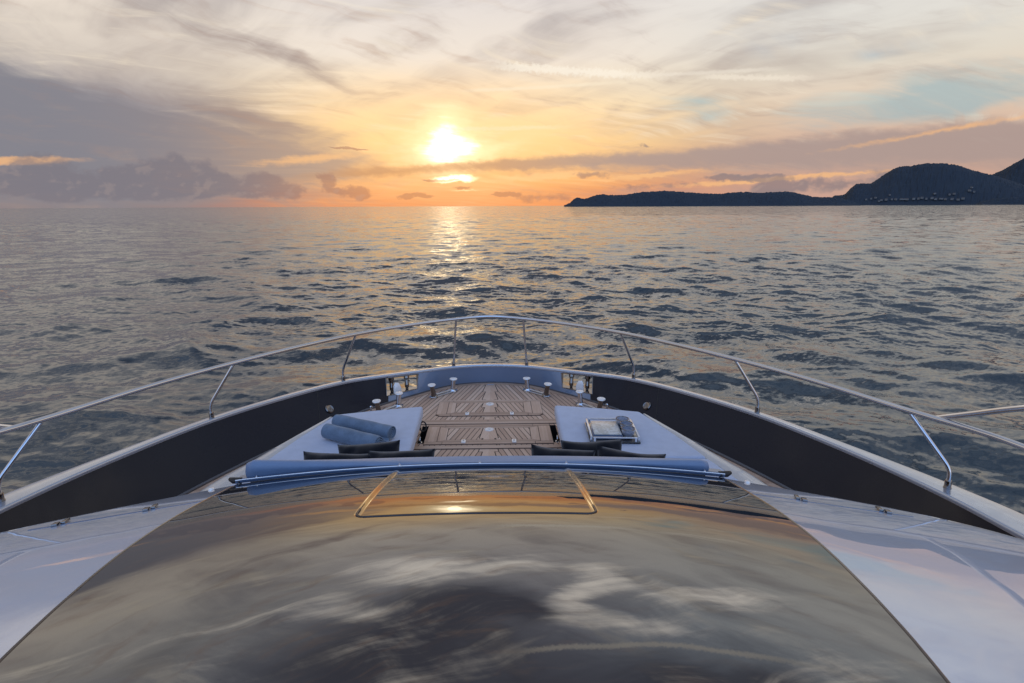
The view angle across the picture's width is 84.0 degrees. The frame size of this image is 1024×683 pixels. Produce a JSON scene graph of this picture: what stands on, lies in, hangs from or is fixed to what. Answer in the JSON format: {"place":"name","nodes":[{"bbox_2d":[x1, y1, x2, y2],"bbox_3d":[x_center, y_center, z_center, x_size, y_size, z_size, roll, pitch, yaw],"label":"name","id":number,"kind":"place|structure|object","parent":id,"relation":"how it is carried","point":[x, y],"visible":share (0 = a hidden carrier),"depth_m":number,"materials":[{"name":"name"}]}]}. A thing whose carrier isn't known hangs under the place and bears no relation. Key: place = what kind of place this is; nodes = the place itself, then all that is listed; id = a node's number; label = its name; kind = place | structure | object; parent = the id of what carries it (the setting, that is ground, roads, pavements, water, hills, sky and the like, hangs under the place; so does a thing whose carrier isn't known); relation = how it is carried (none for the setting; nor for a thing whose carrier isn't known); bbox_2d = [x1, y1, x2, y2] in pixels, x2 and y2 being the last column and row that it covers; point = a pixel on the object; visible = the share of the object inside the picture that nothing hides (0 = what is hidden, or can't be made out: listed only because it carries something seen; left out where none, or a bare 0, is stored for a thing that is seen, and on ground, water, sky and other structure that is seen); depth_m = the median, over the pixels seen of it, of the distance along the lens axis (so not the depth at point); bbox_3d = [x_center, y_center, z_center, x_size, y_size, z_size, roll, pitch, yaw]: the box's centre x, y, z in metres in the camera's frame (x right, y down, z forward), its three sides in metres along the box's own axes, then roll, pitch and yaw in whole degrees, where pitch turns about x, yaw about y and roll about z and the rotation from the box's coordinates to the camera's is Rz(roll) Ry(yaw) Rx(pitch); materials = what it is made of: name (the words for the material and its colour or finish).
{"place":"outdoors","nodes":[
{"label":"outdoors","id":0,"kind":"place"},
{"bbox_2d":[0,205,1023,514],"bbox_3d":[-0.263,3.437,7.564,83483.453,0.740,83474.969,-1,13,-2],"label":"sea","id":1,"kind":"structure","parent":0,"point":[916,307],"depth_m":29.09,"materials":[{"name":"blue liquid"}]},
{"bbox_2d":[0,315,1023,682],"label":"yacht","id":2,"kind":"object","parent":1,"relation":"on","point":[794,553],"visible":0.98,"depth_m":2.13,"materials":[{"name":"silver metal"}]},
{"bbox_2d":[268,407,422,459],"bbox_3d":[-1.586,0.961,5.745,1.268,0.132,1.419,0,13,-2],"label":"sunbed cushion","id":3,"kind":"object","parent":2,"relation":"on","point":[406,422],"visible":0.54,"depth_m":5.63,"materials":[{"name":"white fabric"}]},
{"bbox_2d":[321,423,383,444],"bbox_3d":[-1.494,0.914,5.327,0.733,0.156,0.211,7,15,27],"label":"rolled blanket","id":4,"kind":"object","parent":3,"relation":"on","point":[344,435],"visible":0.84,"depth_m":5.33,"materials":[{"name":"blue fabric"}]},
{"bbox_2d":[332,414,395,441],"bbox_3d":[-1.457,0.855,5.578,0.777,0.153,0.209,6,15,26],"label":"rolled blanket","id":5,"kind":"object","parent":3,"relation":"on","point":[386,432],"visible":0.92,"depth_m":5.53,"materials":[{"name":"blue fabric"}]},
{"bbox_2d":[245,456,708,482],"bbox_3d":[-0.204,1.034,3.705,2.910,0.650,0.193,0,13,-2],"label":"back cushion","id":6,"kind":"object","parent":2,"relation":"attached to","point":[254,468],"visible":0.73,"depth_m":3.57,"materials":[{"name":"blue fabric"}]},
{"bbox_2d":[231,459,738,485],"bbox_3d":[-0.203,1.264,4.478,4.239,0.130,1.235,0,13,-2],"label":"bench cushion","id":7,"kind":"object","parent":2,"relation":"on","point":[712,465],"visible":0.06,"depth_m":4.91,"materials":[{"name":"fabric"}]},
{"bbox_2d":[303,451,369,459],"bbox_3d":[-1.288,1.043,4.191,0.520,0.450,0.202,3,-9,-6],"label":"pillow","id":8,"kind":"object","parent":7,"relation":"on","point":[316,456],"visible":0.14,"depth_m":4.18,"materials":[{"name":"black fabric"}]},
{"bbox_2d":[337,440,399,453],"bbox_3d":[-1.110,1.003,4.443,0.500,0.430,0.217,-5,-7,2],"label":"pillow","id":9,"kind":"object","parent":7,"relation":"on","point":[390,446],"visible":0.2,"depth_m":4.41,"materials":[{"name":"black fabric"}]},
{"bbox_2d":[368,449,434,457],"bbox_3d":[-0.818,1.028,4.211,0.500,0.450,0.229,-1,-9,-1],"label":"pillow","id":10,"kind":"object","parent":7,"relation":"on","point":[401,454],"visible":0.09,"depth_m":4.20,"materials":[{"name":"black fabric"}]},
{"bbox_2d":[531,444,595,455],"bbox_3d":[0.366,1.020,4.264,0.490,0.450,0.214,6,-9,-1],"label":"pillow","id":11,"kind":"object","parent":7,"relation":"on","point":[536,450],"visible":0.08,"depth_m":4.25,"materials":[{"name":"black fabric"}]},
{"bbox_2d":[561,439,621,455],"bbox_3d":[0.635,0.991,4.492,0.500,0.430,0.217,0,-7,-5],"label":"pillow","id":12,"kind":"object","parent":7,"relation":"on","point":[615,444],"visible":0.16,"depth_m":4.46,"materials":[{"name":"black fabric"}]},
{"bbox_2d":[597,446,665,457],"bbox_3d":[0.872,1.034,4.241,0.520,0.450,0.208,7,-8,1],"label":"pillow","id":13,"kind":"object","parent":7,"relation":"on","point":[605,452],"visible":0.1,"depth_m":4.23,"materials":[{"name":"black fabric"}]},
{"bbox_2d":[554,406,705,458],"bbox_3d":[1.103,0.944,5.820,1.268,0.132,1.419,0,13,-2],"label":"sunbed cushion","id":14,"kind":"object","parent":2,"relation":"on","point":[655,438],"visible":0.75,"depth_m":5.71,"materials":[{"name":"white fabric"}]},
{"bbox_2d":[585,418,640,443],"bbox_3d":[0.987,0.881,5.643,0.506,0.064,0.534,0,13,-2],"label":"tray","id":15,"kind":"object","parent":14,"relation":"on","point":[635,439],"visible":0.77,"depth_m":5.46,"materials":[{"name":"silver metal"}]},
{"bbox_2d":[589,421,622,438],"bbox_3d":[0.927,0.871,5.642,0.285,0.046,0.370,0,13,1],"label":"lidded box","id":16,"kind":"object","parent":15,"relation":"on","point":[605,428],"visible":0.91,"depth_m":5.58,"materials":[{"name":"white"}]},
{"bbox_2d":[616,416,628,427],"bbox_3d":[1.115,0.819,5.764,0.134,0.091,0.134,0,13,-2],"label":"glass bowl","id":17,"kind":"object","parent":15,"relation":"on","point":[619,419],"visible":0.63,"depth_m":5.78,"materials":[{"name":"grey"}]},
{"bbox_2d":[620,421,632,430],"bbox_3d":[1.132,0.848,5.642,0.127,0.091,0.126,0,13,-2],"label":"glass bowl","id":18,"kind":"object","parent":15,"relation":"on","point":[625,423],"visible":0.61,"depth_m":5.67,"materials":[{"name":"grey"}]},
{"bbox_2d":[621,425,634,436],"bbox_3d":[1.124,0.879,5.511,0.134,0.091,0.134,0,13,-2],"label":"glass bowl","id":19,"kind":"object","parent":15,"relation":"on","point":[628,431],"visible":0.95,"depth_m":5.47,"materials":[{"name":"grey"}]},
{"bbox_2d":[0,0,1023,207],"label":"sky","id":20,"kind":"structure","parent":0,"point":[104,103],"materials":[{"name":"multicoloured"}]},
{"bbox_2d":[564,190,860,206],"bbox_3d":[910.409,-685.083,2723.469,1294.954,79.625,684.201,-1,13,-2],"label":"headland","id":21,"kind":"structure","parent":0,"point":[677,198],"depth_m":2671.51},
{"bbox_2d":[832,163,1023,204],"bbox_3d":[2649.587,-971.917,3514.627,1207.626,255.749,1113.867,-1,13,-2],"label":"mountain","id":22,"kind":"structure","parent":0,"point":[940,180],"depth_m":3361.32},
{"bbox_2d":[975,196,1023,204],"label":"hill","id":23,"kind":"structure","parent":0,"point":[1010,201],"depth_m":2836.77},
{"bbox_2d":[992,158,1023,184],"bbox_3d":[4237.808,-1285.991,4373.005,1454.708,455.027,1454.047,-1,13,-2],"label":"mountain","id":24,"kind":"structure","parent":0,"point":[1014,172],"depth_m":4368.52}
]}

